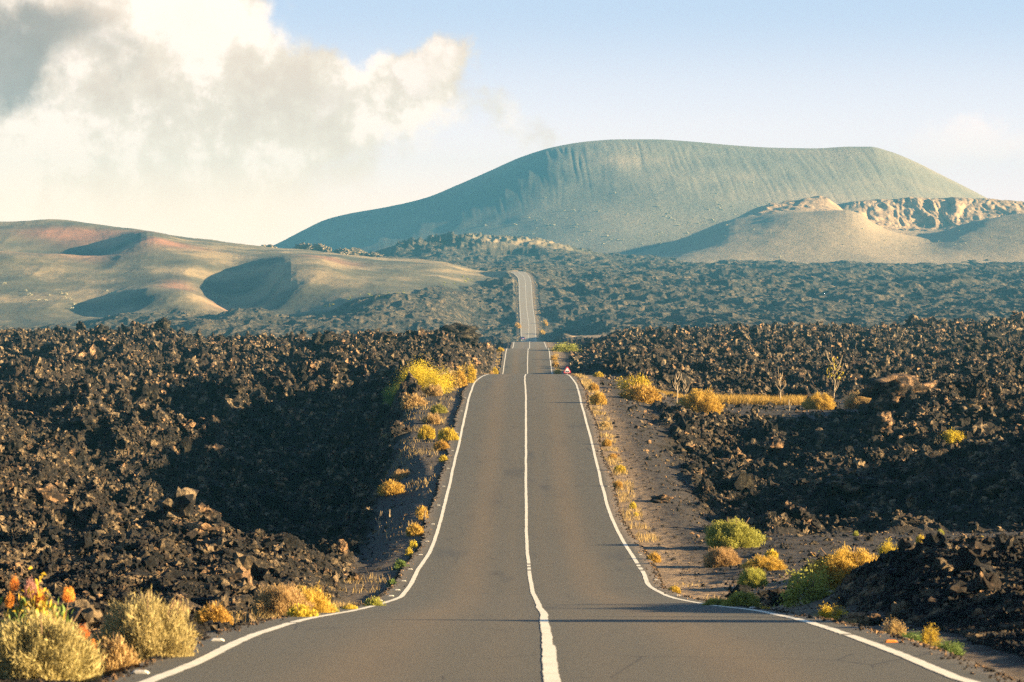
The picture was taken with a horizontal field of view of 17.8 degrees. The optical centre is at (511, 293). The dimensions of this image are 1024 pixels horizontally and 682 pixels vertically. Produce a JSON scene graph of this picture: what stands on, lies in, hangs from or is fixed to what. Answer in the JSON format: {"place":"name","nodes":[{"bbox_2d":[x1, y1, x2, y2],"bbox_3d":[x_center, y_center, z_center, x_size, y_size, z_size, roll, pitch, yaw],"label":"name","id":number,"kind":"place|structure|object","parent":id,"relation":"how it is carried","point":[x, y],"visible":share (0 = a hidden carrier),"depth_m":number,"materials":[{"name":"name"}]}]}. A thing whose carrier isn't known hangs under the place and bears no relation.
{"place":"outdoors","nodes":[
{"label":"outdoors","id":0,"kind":"place"},
{"bbox_2d":[0,219,1023,681],"bbox_3d":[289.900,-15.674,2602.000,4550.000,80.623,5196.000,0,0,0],"label":"lava field","id":1,"kind":"structure","parent":0,"point":[110,277],"depth_m":1428.72,"materials":[{"name":"stone"}]},
{"bbox_2d":[4,381,28,392],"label":"boulder","id":2,"kind":"object","parent":1,"relation":"on","point":[12,386],"visible":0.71,"depth_m":241.39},
{"bbox_2d":[0,566,82,639],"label":"flowering shrub","id":3,"kind":"object","parent":1,"relation":"on","point":[31,595],"visible":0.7,"depth_m":31.44,"materials":[{"name":"orange plant"}]},
{"bbox_2d":[0,602,108,681],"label":"bush","id":4,"kind":"object","parent":1,"relation":"on","point":[40,646],"visible":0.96,"depth_m":27.76,"materials":[{"name":"yellow plant"}]},
{"bbox_2d":[77,345,92,364],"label":"boulder","id":5,"kind":"object","parent":1,"relation":"on","point":[84,349],"visible":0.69,"depth_m":329.54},
{"bbox_2d":[78,624,101,648],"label":"flowering shrub","id":6,"kind":"object","parent":1,"relation":"on","point":[86,631],"visible":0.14,"depth_m":30.14,"materials":[{"name":"orange plant"}]},
{"bbox_2d":[95,347,103,362],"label":"boulder","id":7,"kind":"object","parent":1,"relation":"on","point":[99,354],"visible":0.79,"depth_m":332.12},
{"bbox_2d":[94,632,144,675],"bbox_3d":[-3.526,3.247,29.197,0.493,0.443,0.474,0,0,-4],"label":"bush","id":8,"kind":"object","parent":1,"relation":"on","point":[116,657],"visible":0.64,"depth_m":29.12,"materials":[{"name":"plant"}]},
{"bbox_2d":[91,585,201,662],"bbox_3d":[-3.432,3.159,30.605,1.070,0.896,1.046,0,0,-27],"label":"bush","id":9,"kind":"object","parent":1,"relation":"on","point":[149,631],"visible":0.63,"depth_m":30.43,"materials":[{"name":"yellow plant"}]},
{"bbox_2d":[153,317,170,330],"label":"boulder","id":10,"kind":"object","parent":1,"relation":"on","point":[164,323],"visible":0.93,"depth_m":478.36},
{"bbox_2d":[193,601,233,624],"bbox_3d":[-4.008,4.331,43.994,0.583,0.420,0.550,0,0,-26],"label":"bush","id":11,"kind":"object","parent":1,"relation":"on","point":[215,613],"visible":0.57,"depth_m":43.90,"materials":[{"name":"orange plant"}]},
{"bbox_2d":[251,582,315,617],"bbox_3d":[-3.435,4.642,49.011,1.000,0.657,0.982,0,0,-13],"label":"bush","id":12,"kind":"object","parent":1,"relation":"on","point":[277,600],"visible":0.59,"depth_m":48.82,"materials":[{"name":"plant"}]},
{"bbox_2d":[284,601,320,616],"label":"bush","id":13,"kind":"object","parent":1,"relation":"on","point":[298,610],"visible":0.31,"depth_m":45.44,"materials":[{"name":"yellow plant"}]},
{"bbox_2d":[292,242,313,249],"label":"crag","id":14,"kind":"structure","parent":1,"relation":"on","point":[306,246],"depth_m":2413.18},
{"bbox_2d":[306,380,315,394],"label":"boulder","id":15,"kind":"object","parent":1,"relation":"on","point":[311,385],"visible":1,"depth_m":247.12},
{"bbox_2d":[297,580,337,612],"bbox_3d":[-3.111,4.736,49.947,0.897,0.706,0.905,0,0,-42],"label":"bush","id":16,"kind":"object","parent":1,"relation":"on","point":[322,605],"visible":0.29,"depth_m":49.86,"materials":[{"name":"yellow plant"}]},
{"bbox_2d":[308,331,331,350],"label":"boulder","id":17,"kind":"object","parent":1,"relation":"on","point":[319,341],"visible":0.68,"depth_m":384.06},
{"bbox_2d":[312,243,332,251],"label":"crag","id":18,"kind":"structure","parent":1,"relation":"on","point":[320,247],"depth_m":2413.37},
{"bbox_2d":[335,539,347,554],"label":"boulder","id":19,"kind":"object","parent":1,"relation":"on","point":[342,544],"visible":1,"depth_m":104.10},
{"bbox_2d":[334,360,354,371],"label":"boulder","id":20,"kind":"object","parent":1,"relation":"on","point":[348,366],"visible":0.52,"depth_m":282.65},
{"bbox_2d":[331,247,367,255],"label":"crag","id":21,"kind":"structure","parent":1,"relation":"on","point":[353,251],"depth_m":2416.91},
{"bbox_2d":[341,603,358,608],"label":"bush","id":22,"kind":"object","parent":1,"relation":"on","point":[348,606],"visible":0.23,"depth_m":54.97,"materials":[{"name":"yellow plant"}]},
{"bbox_2d":[346,571,361,579],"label":"boulder","id":23,"kind":"object","parent":1,"relation":"on","point":[355,576],"visible":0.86,"depth_m":94.39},
{"bbox_2d":[359,252,384,256],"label":"crag","id":24,"kind":"structure","parent":1,"relation":"on","point":[373,254],"depth_m":2417.71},
{"bbox_2d":[362,596,385,605],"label":"bush","id":25,"kind":"object","parent":1,"relation":"on","point":[372,602],"visible":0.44,"depth_m":62.96,"materials":[{"name":"green plant"}]},
{"bbox_2d":[375,511,381,534],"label":"dead stalk","id":26,"kind":"object","parent":1,"relation":"on","point":[378,522],"visible":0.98,"depth_m":125.29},
{"bbox_2d":[382,378,399,406],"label":"shrub","id":27,"kind":"object","parent":1,"relation":"on","point":[389,397],"visible":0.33,"depth_m":218.61,"materials":[{"name":"green plant"}]},
{"bbox_2d":[377,479,405,495],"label":"bush","id":28,"kind":"object","parent":1,"relation":"on","point":[390,488],"visible":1,"depth_m":142.08,"materials":[{"name":"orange plant"}]},
{"bbox_2d":[387,578,395,586],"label":"shrub","id":29,"kind":"object","parent":1,"relation":"on","point":[391,582],"visible":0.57,"depth_m":89.78,"materials":[{"name":"green plant"}]},
{"bbox_2d":[390,468,410,479],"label":"bush","id":30,"kind":"object","parent":1,"relation":"on","point":[397,475],"visible":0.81,"depth_m":154.24,"materials":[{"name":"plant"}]},
{"bbox_2d":[392,558,409,569],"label":"shrub","id":31,"kind":"object","parent":1,"relation":"on","point":[398,564],"visible":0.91,"depth_m":99.76,"materials":[{"name":"green plant"}]},
{"bbox_2d":[404,547,413,555],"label":"shrub","id":32,"kind":"object","parent":1,"relation":"on","point":[409,552],"visible":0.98,"depth_m":107.28,"materials":[{"name":"yellow plant"}]},
{"bbox_2d":[409,540,417,548],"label":"shrub","id":33,"kind":"object","parent":1,"relation":"on","point":[412,543],"visible":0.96,"depth_m":111.91,"materials":[{"name":"yellow plant"}]},
{"bbox_2d":[405,522,423,535],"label":"bush","id":34,"kind":"object","parent":1,"relation":"on","point":[415,530],"visible":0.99,"depth_m":118.20,"materials":[{"name":"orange plant"}]},
{"bbox_2d":[400,392,429,409],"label":"bush","id":35,"kind":"object","parent":1,"relation":"on","point":[407,402],"visible":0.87,"depth_m":199.69,"materials":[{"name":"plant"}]},
{"bbox_2d":[415,505,428,520],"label":"shrub","id":36,"kind":"object","parent":1,"relation":"on","point":[421,514],"visible":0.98,"depth_m":125.03,"materials":[{"name":"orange plant"}]},
{"bbox_2d":[389,355,455,394],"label":"shrub","id":37,"kind":"object","parent":1,"relation":"on","point":[420,375],"visible":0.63,"depth_m":217.37,"materials":[{"name":"yellow plant"}]},
{"bbox_2d":[417,424,435,439],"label":"bush","id":38,"kind":"object","parent":1,"relation":"on","point":[425,432],"visible":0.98,"depth_m":173.79,"materials":[{"name":"yellow plant"}]},
{"bbox_2d":[420,412,440,423],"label":"bush","id":39,"kind":"object","parent":1,"relation":"on","point":[430,417],"visible":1,"depth_m":183.78,"materials":[{"name":"plant"}]},
{"bbox_2d":[422,384,443,395],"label":"bush","id":40,"kind":"object","parent":1,"relation":"on","point":[433,390],"visible":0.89,"depth_m":213.67,"materials":[{"name":"plant"}]},
{"bbox_2d":[430,403,447,413],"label":"bush","id":41,"kind":"object","parent":1,"relation":"on","point":[439,408],"visible":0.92,"depth_m":191.78,"materials":[{"name":"green plant"}]},
{"bbox_2d":[433,439,448,450],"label":"bush","id":42,"kind":"object","parent":1,"relation":"on","point":[440,445],"visible":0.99,"depth_m":165.81,"materials":[{"name":"orange plant"}]},
{"bbox_2d":[439,454,447,461],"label":"bush","id":43,"kind":"object","parent":1,"relation":"on","point":[442,458],"visible":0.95,"depth_m":157.90,"materials":[{"name":"yellow plant"}]},
{"bbox_2d":[437,426,458,441],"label":"bush","id":44,"kind":"object","parent":1,"relation":"on","point":[447,434],"visible":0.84,"depth_m":171.73,"materials":[{"name":"yellow plant"}]},
{"bbox_2d":[442,364,468,387],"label":"shrub","id":45,"kind":"object","parent":1,"relation":"on","point":[462,380],"visible":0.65,"depth_m":229.86,"materials":[{"name":"yellow plant"}]},
{"bbox_2d":[439,323,481,344],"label":"boulder","id":46,"kind":"object","parent":1,"relation":"on","point":[466,333],"visible":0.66,"depth_m":429.94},
{"bbox_2d":[453,356,477,382],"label":"shrub","id":47,"kind":"object","parent":1,"relation":"on","point":[470,374],"visible":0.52,"depth_m":237.89,"materials":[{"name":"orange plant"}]},
{"bbox_2d":[0,313,1023,681],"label":"lava rubble","id":48,"kind":"object","parent":1,"relation":"on","point":[1004,635],"visible":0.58,"depth_m":186.07,"materials":[{"name":"stone"}]},
{"bbox_2d":[0,311,1023,630],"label":"lava blocks","id":49,"kind":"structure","parent":1,"relation":"on","point":[178,503],"depth_m":181.59,"materials":[{"name":"stone"}]},
{"bbox_2d":[95,373,1021,681],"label":"loose grit","id":50,"kind":"object","parent":1,"relation":"on","point":[623,523],"visible":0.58,"depth_m":43.98,"materials":[{"name":"gravel"}]},
{"bbox_2d":[548,342,579,351],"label":"shrub","id":51,"kind":"object","parent":1,"relation":"on","point":[566,348],"visible":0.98,"depth_m":491.62,"materials":[{"name":"green plant"}]},
{"bbox_2d":[588,382,599,390],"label":"bush","id":52,"kind":"object","parent":1,"relation":"on","point":[592,386],"visible":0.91,"depth_m":221.67,"materials":[{"name":"orange plant"}]},
{"bbox_2d":[592,372,603,376],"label":"bush","id":53,"kind":"object","parent":1,"relation":"on","point":[598,374],"visible":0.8,"depth_m":268.79,"materials":[{"name":"yellow plant"}]},
{"bbox_2d":[589,390,607,404],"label":"bush","id":54,"kind":"object","parent":1,"relation":"on","point":[597,397],"visible":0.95,"depth_m":201.20,"materials":[{"name":"yellow plant"}]},
{"bbox_2d":[601,438,611,445],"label":"bush","id":55,"kind":"object","parent":1,"relation":"on","point":[608,442],"visible":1,"depth_m":168.52,"materials":[{"name":"orange plant"}]},
{"bbox_2d":[613,480,622,488],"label":"bush","id":56,"kind":"object","parent":1,"relation":"on","point":[618,483],"visible":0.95,"depth_m":141.09,"materials":[{"name":"orange plant"}]},
{"bbox_2d":[613,464,625,472],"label":"bush","id":57,"kind":"object","parent":1,"relation":"on","point":[619,468],"visible":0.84,"depth_m":150.82,"materials":[{"name":"yellow plant"}]},
{"bbox_2d":[607,372,651,389],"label":"shrub","id":58,"kind":"object","parent":1,"relation":"on","point":[642,380],"visible":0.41,"depth_m":228.69,"materials":[{"name":"yellow plant"}]},
{"bbox_2d":[617,382,662,403],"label":"bush","id":59,"kind":"object","parent":1,"relation":"on","point":[646,394],"visible":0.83,"depth_m":211.63,"materials":[{"name":"yellow plant"}]},
{"bbox_2d":[647,551,660,562],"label":"bush","id":60,"kind":"object","parent":1,"relation":"on","point":[656,557],"visible":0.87,"depth_m":103.60,"materials":[{"name":"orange plant"}]},
{"bbox_2d":[649,494,672,502],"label":"boulder","id":61,"kind":"object","parent":1,"relation":"on","point":[663,498],"visible":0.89,"depth_m":133.91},
{"bbox_2d":[668,583,680,593],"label":"bush","id":62,"kind":"object","parent":1,"relation":"on","point":[676,589],"visible":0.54,"depth_m":84.92,"materials":[{"name":"yellow plant"}]},
{"bbox_2d":[672,374,681,402],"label":"young tree","id":63,"kind":"object","parent":1,"relation":"on","point":[676,382],"visible":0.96,"depth_m":225.96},
{"bbox_2d":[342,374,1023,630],"bbox_3d":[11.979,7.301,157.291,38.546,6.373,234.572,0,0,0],"label":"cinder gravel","id":64,"kind":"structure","parent":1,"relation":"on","point":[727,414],"depth_m":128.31,"materials":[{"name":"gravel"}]},
{"bbox_2d":[676,387,725,414],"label":"bush","id":65,"kind":"object","parent":1,"relation":"on","point":[698,402],"visible":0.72,"depth_m":216.75,"materials":[{"name":"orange plant"}]},
{"bbox_2d":[698,478,709,492],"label":"boulder","id":66,"kind":"object","parent":1,"relation":"on","point":[703,486],"visible":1,"depth_m":141.76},
{"bbox_2d":[700,597,725,604],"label":"bush","id":67,"kind":"object","parent":1,"relation":"on","point":[712,601],"visible":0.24,"depth_m":63.90,"materials":[{"name":"green plant"}]},
{"bbox_2d":[702,546,741,567],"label":"bush","id":68,"kind":"object","parent":1,"relation":"on","point":[720,557],"visible":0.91,"depth_m":100.59,"materials":[{"name":"brown plant"}]},
{"bbox_2d":[717,448,730,458],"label":"boulder","id":69,"kind":"object","parent":1,"relation":"on","point":[722,454],"visible":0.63,"depth_m":177.50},
{"bbox_2d":[655,387,807,404],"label":"dry grass","id":70,"kind":"structure","parent":1,"relation":"on","point":[755,399],"depth_m":249.42,"materials":[{"name":"yellow plant"}]},
{"bbox_2d":[704,516,765,549],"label":"bush","id":71,"kind":"object","parent":1,"relation":"on","point":[735,533],"visible":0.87,"depth_m":110.93,"materials":[{"name":"green plant"}]},
{"bbox_2d":[724,584,754,598],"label":"boulder","id":72,"kind":"object","parent":1,"relation":"on","point":[739,587],"visible":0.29,"depth_m":77.85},
{"bbox_2d":[720,589,761,607],"bbox_3d":[4.390,5.853,62.001,0.788,0.491,0.828,0,0,-34],"label":"bush","id":73,"kind":"object","parent":1,"relation":"on","point":[742,598],"visible":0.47,"depth_m":61.86,"materials":[{"name":"green plant"}]},
{"bbox_2d":[736,565,768,587],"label":"bush","id":74,"kind":"object","parent":1,"relation":"on","point":[753,578],"visible":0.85,"depth_m":86.46,"materials":[{"name":"green plant"}]},
{"bbox_2d":[753,589,768,602],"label":"boulder","id":75,"kind":"object","parent":1,"relation":"on","point":[763,595],"visible":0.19,"depth_m":73.86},
{"bbox_2d":[740,553,787,570],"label":"bush","id":76,"kind":"object","parent":1,"relation":"on","point":[771,563],"visible":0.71,"depth_m":96.07,"materials":[{"name":"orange plant"}]},
{"bbox_2d":[764,548,778,558],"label":"bush","id":77,"kind":"object","parent":1,"relation":"on","point":[772,552],"visible":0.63,"depth_m":104.29,"materials":[{"name":"yellow plant"}]},
{"bbox_2d":[763,438,784,452],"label":"boulder","id":78,"kind":"object","parent":1,"relation":"on","point":[776,445],"visible":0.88,"depth_m":185.34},
{"bbox_2d":[761,588,797,606],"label":"boulder","id":79,"kind":"object","parent":1,"relation":"on","point":[772,599],"visible":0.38,"depth_m":68.82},
{"bbox_2d":[774,370,785,398],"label":"young tree","id":80,"kind":"object","parent":1,"relation":"on","point":[780,384],"visible":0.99,"depth_m":249.99,"materials":[{"name":"brown plant"}]},
{"bbox_2d":[778,421,790,430],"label":"boulder","id":81,"kind":"object","parent":1,"relation":"on","point":[783,425],"visible":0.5,"depth_m":198.40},
{"bbox_2d":[773,558,834,607],"bbox_3d":[5.703,5.527,62.992,1.335,1.141,1.036,0,0,3],"label":"shrub","id":82,"kind":"object","parent":1,"relation":"on","point":[808,590],"visible":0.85,"depth_m":62.88,"materials":[{"name":"green plant"}]},
{"bbox_2d":[800,391,835,409],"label":"bush","id":83,"kind":"object","parent":1,"relation":"on","point":[818,401],"visible":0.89,"depth_m":229.76,"materials":[{"name":"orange plant"}]},
{"bbox_2d":[817,600,847,620],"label":"shrub","id":84,"kind":"object","parent":1,"relation":"on","point":[824,611],"visible":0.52,"depth_m":46.96,"materials":[{"name":"green plant"}]},
{"bbox_2d":[825,349,843,407],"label":"young tree","id":85,"kind":"object","parent":1,"relation":"on","point":[833,370],"visible":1,"depth_m":231.93,"materials":[{"name":"yellow plant"}]},
{"bbox_2d":[803,541,877,590],"bbox_3d":[6.711,5.328,63.975,1.793,0.945,1.778,0,0,-26],"label":"bush","id":86,"kind":"object","parent":1,"relation":"on","point":[842,563],"visible":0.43,"depth_m":63.73,"materials":[{"name":"yellow plant"}]},
{"bbox_2d":[822,466,880,494],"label":"boulder","id":87,"kind":"object","parent":1,"relation":"on","point":[845,480],"visible":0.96,"depth_m":150.09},
{"bbox_2d":[837,612,869,622],"bbox_3d":[4.831,4.612,45.986,0.542,0.261,0.408,0,0,-38],"label":"boulder","id":88,"kind":"object","parent":1,"relation":"on","point":[856,616],"visible":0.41,"depth_m":45.93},
{"bbox_2d":[843,390,871,408],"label":"bush","id":89,"kind":"object","parent":1,"relation":"on","point":[853,400],"visible":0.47,"depth_m":231.19,"materials":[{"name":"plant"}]},
{"bbox_2d":[857,613,883,625],"bbox_3d":[4.798,4.379,43.490,0.349,0.255,0.389,0,0,-14],"label":"boulder","id":90,"kind":"object","parent":1,"relation":"on","point":[873,619],"visible":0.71,"depth_m":43.39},
{"bbox_2d":[861,411,894,437],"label":"boulder","id":91,"kind":"object","parent":1,"relation":"on","point":[883,423],"visible":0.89,"depth_m":179.65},
{"bbox_2d":[875,538,897,556],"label":"shrub","id":92,"kind":"object","parent":1,"relation":"on","point":[884,549],"visible":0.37,"depth_m":65.94,"materials":[{"name":"yellow plant"}]},
{"bbox_2d":[879,619,908,635],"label":"shrub","id":93,"kind":"object","parent":1,"relation":"on","point":[894,626],"visible":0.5,"depth_m":37.60,"materials":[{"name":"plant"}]},
{"bbox_2d":[857,373,939,411],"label":"boulder","id":94,"kind":"object","parent":1,"relation":"on","point":[887,392],"visible":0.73,"depth_m":197.63,"materials":[{"name":"stone"}]},
{"bbox_2d":[893,435,912,445],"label":"boulder","id":95,"kind":"object","parent":1,"relation":"on","point":[901,440],"visible":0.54,"depth_m":176.95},
{"bbox_2d":[898,629,928,643],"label":"shrub","id":96,"kind":"object","parent":1,"relation":"on","point":[913,637],"visible":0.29,"depth_m":35.56,"materials":[{"name":"green plant"}]},
{"bbox_2d":[915,533,923,543],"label":"bush","id":97,"kind":"object","parent":1,"relation":"on","point":[919,537],"visible":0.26,"depth_m":109.95,"materials":[{"name":"yellow plant"}]},
{"bbox_2d":[900,451,958,476],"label":"boulder","id":98,"kind":"object","parent":1,"relation":"on","point":[917,467],"visible":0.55,"depth_m":159.53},
{"bbox_2d":[919,622,941,647],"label":"shrub","id":99,"kind":"object","parent":1,"relation":"on","point":[926,637],"visible":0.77,"depth_m":34.49,"materials":[{"name":"yellow plant"}]},
{"bbox_2d":[929,636,966,655],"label":"shrub","id":100,"kind":"object","parent":1,"relation":"on","point":[948,647],"visible":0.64,"depth_m":32.93,"materials":[{"name":"green plant"}]},
{"bbox_2d":[941,428,963,443],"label":"shrub","id":101,"kind":"object","parent":1,"relation":"on","point":[950,437],"visible":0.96,"depth_m":175.06,"materials":[{"name":"yellow plant"}]},
{"bbox_2d":[948,398,992,416],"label":"boulder","id":102,"kind":"object","parent":1,"relation":"on","point":[970,407],"visible":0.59,"depth_m":188.73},
{"bbox_2d":[963,439,991,455],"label":"boulder","id":103,"kind":"object","parent":1,"relation":"on","point":[971,447],"visible":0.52,"depth_m":165.11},
{"bbox_2d":[969,469,1023,499],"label":"boulder","id":104,"kind":"object","parent":1,"relation":"on","point":[994,484],"visible":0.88,"depth_m":138.56,"materials":[{"name":"stone"}]},
{"bbox_2d":[1021,547,1023,584],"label":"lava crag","id":105,"kind":"structure","parent":1,"relation":"on","point":[1022,567],"depth_m":44.39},
{"bbox_2d":[0,0,1023,245],"label":"sky","id":106,"kind":"structure","parent":0,"point":[248,122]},
{"bbox_2d":[193,280,861,623],"bbox_3d":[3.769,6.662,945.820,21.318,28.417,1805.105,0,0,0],"label":"verge grass","id":107,"kind":"structure","parent":0,"point":[586,383],"depth_m":151.71,"materials":[{"name":"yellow plant"}]},
{"bbox_2d":[108,271,1016,681],"bbox_3d":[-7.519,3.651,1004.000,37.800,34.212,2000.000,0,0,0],"label":"road","id":108,"kind":"structure","parent":0,"point":[464,609],"depth_m":47.67,"materials":[{"name":"asphalt"}]},
{"bbox_2d":[132,670,149,673],"bbox_3d":[-3.119,3.172,27.398,0.150,0.026,0.113,0,0,0],"label":"road stud","id":109,"kind":"object","parent":108,"relation":"on","point":[141,671],"visible":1,"depth_m":27.36,"materials":[{"name":"white plastic"}]},
{"bbox_2d":[140,271,978,681],"bbox_3d":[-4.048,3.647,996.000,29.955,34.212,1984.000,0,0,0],"label":"road markings","id":110,"kind":"object","parent":108,"relation":"on","point":[550,663],"visible":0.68,"depth_m":44.46,"materials":[{"name":"white paint"}]},
{"bbox_2d":[274,139,985,254],"bbox_3d":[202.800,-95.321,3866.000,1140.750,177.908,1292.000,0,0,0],"label":"mountain","id":111,"kind":"structure","parent":0,"point":[683,182],"depth_m":3703.84,"materials":[{"name":"stone"}]},
{"bbox_2d":[634,196,1023,264],"bbox_3d":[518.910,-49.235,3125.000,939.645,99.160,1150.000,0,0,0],"label":"crater hill","id":112,"kind":"structure","parent":0,"point":[899,223],"depth_m":2865.81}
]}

